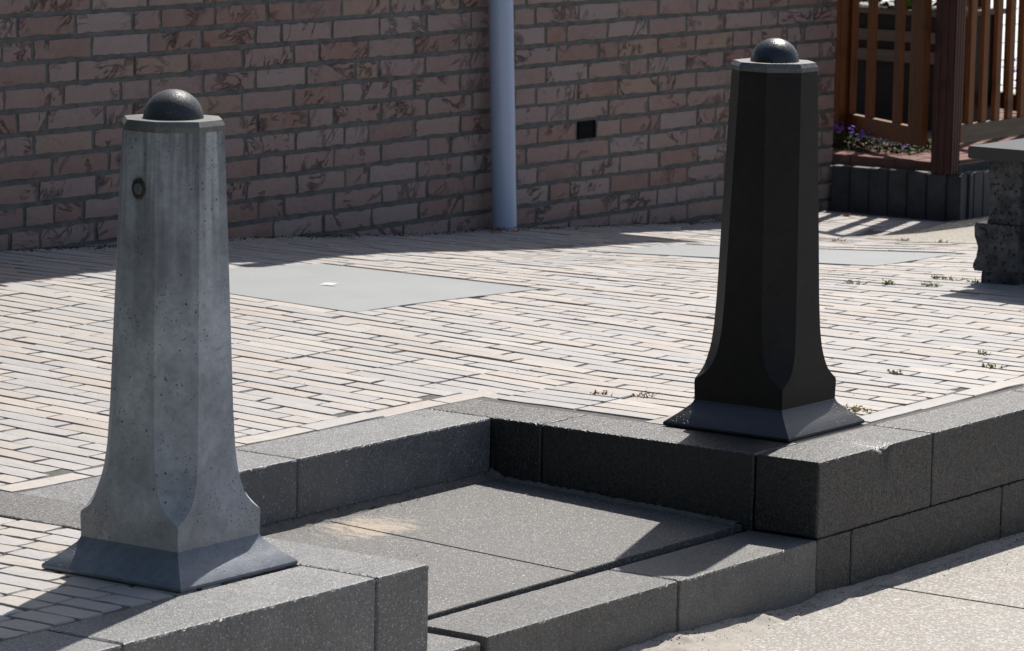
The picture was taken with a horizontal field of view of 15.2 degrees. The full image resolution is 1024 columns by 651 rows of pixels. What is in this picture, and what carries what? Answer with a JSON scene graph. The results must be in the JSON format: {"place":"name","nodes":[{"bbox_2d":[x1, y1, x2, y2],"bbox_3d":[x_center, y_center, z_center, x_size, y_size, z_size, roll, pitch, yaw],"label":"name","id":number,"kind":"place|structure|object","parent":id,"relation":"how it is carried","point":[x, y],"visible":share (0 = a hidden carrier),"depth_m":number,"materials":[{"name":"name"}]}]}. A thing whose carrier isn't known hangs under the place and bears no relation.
{"place":"outdoors","nodes":[
{"label":"outdoors","id":0,"kind":"place"},
{"bbox_2d":[261,479,741,619],"bbox_3d":[-0.144,0.439,7.177,0.672,0.064,1.284,7,10,35],"label":"landing","id":1,"kind":"object","parent":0,"point":[528,538],"visible":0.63,"depth_m":7.32,"materials":[{"name":"concrete"}]},
{"bbox_2d":[259,468,737,535],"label":"drifted sand","id":2,"kind":"structure","parent":1,"relation":"on","point":[331,514],"depth_m":7.59,"materials":[{"name":"beige sand"}]},
{"bbox_2d":[0,209,1023,641],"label":"pavement","id":3,"kind":"structure","parent":0,"point":[576,329],"depth_m":8.82,"materials":[{"name":"brick"}]},
{"bbox_2d":[0,491,84,530],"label":"kerb strip","id":4,"kind":"object","parent":3,"relation":"on","point":[19,507],"visible":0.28,"depth_m":6.77,"materials":[{"name":"concrete"}]},
{"bbox_2d":[42,89,297,592],"bbox_3d":[-0.557,0.007,6.265,0.299,0.790,0.299,7,10,35],"label":"bollard","id":5,"kind":"object","parent":3,"relation":"on","point":[171,505],"visible":1,"depth_m":6.19,"materials":[{"name":"concrete"}]},
{"bbox_2d":[0,537,428,650],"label":"kerb wall","id":6,"kind":"structure","parent":3,"relation":"on","point":[318,598],"depth_m":6.14,"materials":[{"name":"grey concrete"}]},
{"bbox_2d":[17,409,489,526],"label":"kerb wall","id":7,"kind":"structure","parent":3,"relation":"on","point":[298,476],"depth_m":7.52,"materials":[{"name":"grey concrete"}]},
{"bbox_2d":[95,223,577,248],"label":"leaf litter","id":8,"kind":"object","parent":3,"relation":"on","point":[496,229],"visible":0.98,"depth_m":11.83,"materials":[{"name":"brown plant"}]},
{"bbox_2d":[229,263,539,312],"bbox_3d":[-0.447,-0.092,9.702,0.722,0.066,0.776,7,10,35],"label":"cover plate","id":9,"kind":"object","parent":3,"relation":"on","point":[353,290],"visible":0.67,"depth_m":9.66,"materials":[{"name":"concrete"}]},
{"bbox_2d":[319,283,336,284],"bbox_3d":[-0.462,-0.106,9.648,0.047,0.005,0.019,4,9,21],"label":"paper scrap","id":10,"kind":"object","parent":9,"relation":"on","point":[327,283],"visible":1,"depth_m":9.64,"materials":[{"name":"white paper"}]},
{"bbox_2d":[0,0,836,250],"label":"brick wall","id":11,"kind":"structure","parent":3,"relation":"on","point":[352,117],"depth_m":11.44,"materials":[{"name":"brown brick"}]},
{"bbox_2d":[488,0,516,230],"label":"downpipe","id":12,"kind":"object","parent":11,"relation":"attached to","point":[502,108],"visible":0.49,"depth_m":11.79,"materials":[{"name":"grey metal"}]},
{"bbox_2d":[0,209,1023,650],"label":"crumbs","id":13,"kind":"object","parent":3,"relation":"on","point":[444,245],"visible":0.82,"depth_m":10.80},
{"bbox_2d":[590,389,612,395],"bbox_3d":[0.194,0.144,8.164,0.056,0.014,0.029,3,8,14],"label":"weed","id":14,"kind":"object","parent":3,"relation":"on","point":[595,392],"visible":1,"depth_m":8.16,"materials":[{"name":"green plant"}]},
{"bbox_2d":[631,390,659,397],"bbox_3d":[0.281,0.147,8.150,0.062,0.014,0.036,7,10,35],"label":"weed","id":15,"kind":"object","parent":3,"relation":"on","point":[644,394],"visible":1,"depth_m":8.15,"materials":[{"name":"green plant"}]},
{"bbox_2d":[429,387,1023,593],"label":"kerb wall","id":16,"kind":"structure","parent":3,"relation":"on","point":[859,505],"depth_m":7.69,"materials":[{"name":"grey concrete"}]},
{"bbox_2d":[644,416,869,442],"bbox_3d":[0.503,0.222,7.860,0.359,0.047,0.305,7,10,35],"label":"bollard pad","id":17,"kind":"object","parent":3,"relation":"on","point":[659,421],"visible":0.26,"depth_m":7.80,"materials":[{"name":"concrete"}]},
{"bbox_2d":[663,38,864,441],"bbox_3d":[0.523,-0.189,7.769,0.299,0.790,0.299,7,10,35],"label":"bollard","id":18,"kind":"object","parent":17,"relation":"on","point":[764,373],"visible":1,"depth_m":7.70,"materials":[{"name":"black paint"}]},
{"bbox_2d":[588,244,952,265],"bbox_3d":[0.750,-0.191,11.102,0.968,0.096,0.464,7,10,35],"label":"cover plate","id":19,"kind":"object","parent":3,"relation":"on","point":[851,257],"visible":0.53,"depth_m":11.04,"materials":[{"name":"concrete"}]},
{"bbox_2d":[844,279,867,284],"bbox_3d":[0.908,-0.115,10.114,0.065,0.013,0.037,7,10,35],"label":"weed","id":20,"kind":"object","parent":3,"relation":"on","point":[849,281],"visible":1,"depth_m":10.11,"materials":[{"name":"green plant"}]},
{"bbox_2d":[843,403,872,413],"bbox_3d":[0.720,0.174,8.025,0.098,0.015,0.050,7,10,35],"label":"weed","id":21,"kind":"object","parent":3,"relation":"on","point":[856,409],"visible":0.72,"depth_m":8.02,"materials":[{"name":"green plant"}]},
{"bbox_2d":[882,279,894,284],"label":"weed","id":22,"kind":"object","parent":3,"relation":"on","point":[890,282],"visible":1,"depth_m":10.11,"materials":[{"name":"green plant"}]},
{"bbox_2d":[887,369,902,374],"bbox_3d":[0.852,0.104,8.530,0.024,0.013,0.040,-7,11,-44],"label":"weed","id":23,"kind":"object","parent":3,"relation":"on","point":[894,372],"visible":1,"depth_m":8.53,"materials":[{"name":"green plant"}]},
{"bbox_2d":[831,164,989,220],"bbox_3d":[1.588,-0.480,13.767,0.519,0.223,0.851,7,10,35],"label":"palisade edging","id":24,"kind":"object","parent":3,"relation":"on","point":[909,193],"visible":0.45,"depth_m":13.40,"materials":[{"name":"concrete"}]},
{"bbox_2d":[930,0,964,174],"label":"gate post","id":25,"kind":"object","parent":24,"relation":"on","point":[947,85],"visible":1,"depth_m":13.27,"materials":[{"name":"brown wood"}]},
{"bbox_2d":[960,0,1023,142],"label":"garden fence","id":26,"kind":"object","parent":25,"relation":"attached to","point":[995,126],"visible":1,"depth_m":13.53,"materials":[{"name":"orange wood"}]},
{"bbox_2d":[921,281,938,286],"bbox_3d":[1.101,-0.109,10.076,0.052,0.015,0.039,3,9,16],"label":"weed","id":27,"kind":"object","parent":3,"relation":"on","point":[926,284],"visible":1,"depth_m":10.07,"materials":[{"name":"green plant"}]},
{"bbox_2d":[931,274,962,280],"bbox_3d":[1.161,-0.128,10.233,0.049,0.015,0.092,-5,10,-37],"label":"weed","id":28,"kind":"object","parent":3,"relation":"on","point":[942,277],"visible":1,"depth_m":10.24,"materials":[{"name":"green plant"}]},
{"bbox_2d":[978,350,990,354],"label":"weed","id":29,"kind":"object","parent":3,"relation":"on","point":[983,352],"visible":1,"depth_m":8.84,"materials":[{"name":"green plant"}]},
{"bbox_2d":[982,363,1006,368],"bbox_3d":[1.088,0.092,8.653,0.037,0.013,0.061,-5,10,-37],"label":"weed","id":30,"kind":"object","parent":3,"relation":"on","point":[990,365],"visible":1,"depth_m":8.65,"materials":[{"name":"green plant"}]},
{"bbox_2d":[968,138,1023,284],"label":"bench","id":31,"kind":"object","parent":3,"relation":"on","point":[999,238],"visible":0.88,"depth_m":10.09,"materials":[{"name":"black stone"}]},
{"bbox_2d":[737,539,1023,650],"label":"street pavement","id":32,"kind":"structure","parent":0,"point":[962,604],"depth_m":7.30,"materials":[{"name":"beige concrete"}]},
{"bbox_2d":[427,531,816,650],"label":"step","id":33,"kind":"object","parent":32,"relation":"on","point":[746,573],"visible":0.81,"depth_m":7.00,"materials":[{"name":"concrete"}]},
{"bbox_2d":[617,532,1023,650],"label":"sand","id":34,"kind":"structure","parent":32,"relation":"on","point":[721,636],"depth_m":7.16,"materials":[{"name":"beige sand"}]},
{"bbox_2d":[830,108,1023,200],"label":"terrace","id":35,"kind":"structure","parent":0,"point":[888,159],"depth_m":13.61,"materials":[{"name":"red brick"}]},
{"bbox_2d":[832,0,850,145],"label":"wall post","id":36,"kind":"object","parent":35,"relation":"on","point":[842,44],"depth_m":13.89,"materials":[{"name":"orange wood"}]},
{"bbox_2d":[847,0,931,146],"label":"garden gate","id":37,"kind":"structure","parent":36,"relation":"attached to","point":[914,130],"depth_m":13.56,"materials":[{"name":"orange wood"}]},
{"bbox_2d":[832,121,930,154],"bbox_3d":[1.341,-0.683,13.860,0.453,0.109,0.371,7,10,35],"label":"flower patch","id":38,"kind":"object","parent":35,"relation":"on","point":[879,142],"visible":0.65,"depth_m":13.80,"materials":[{"name":"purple plant"}]},
{"bbox_2d":[966,0,1020,110],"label":"garden fence","id":39,"kind":"object","parent":35,"relation":"on","point":[1003,91],"visible":0.15,"depth_m":14.77,"materials":[{"name":"orange wood"}]},
{"bbox_2d":[867,216,988,243],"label":"gravel path","id":40,"kind":"structure","parent":0,"point":[960,231],"depth_m":12.51,"materials":[{"name":"beige gravel"}]},
{"bbox_2d":[856,1,1005,129],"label":"planter crate","id":41,"kind":"object","parent":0,"point":[885,64],"visible":0.16,"depth_m":14.75,"materials":[{"name":"brown wood"}]},
{"bbox_2d":[860,0,935,8],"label":"shrub","id":42,"kind":"object","parent":41,"relation":"on","point":[908,4],"visible":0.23,"depth_m":14.74,"materials":[{"name":"green plant"}]},
{"bbox_2d":[883,0,1018,91],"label":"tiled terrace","id":43,"kind":"structure","parent":0,"point":[1016,35],"depth_m":20.50,"materials":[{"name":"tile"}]}
]}

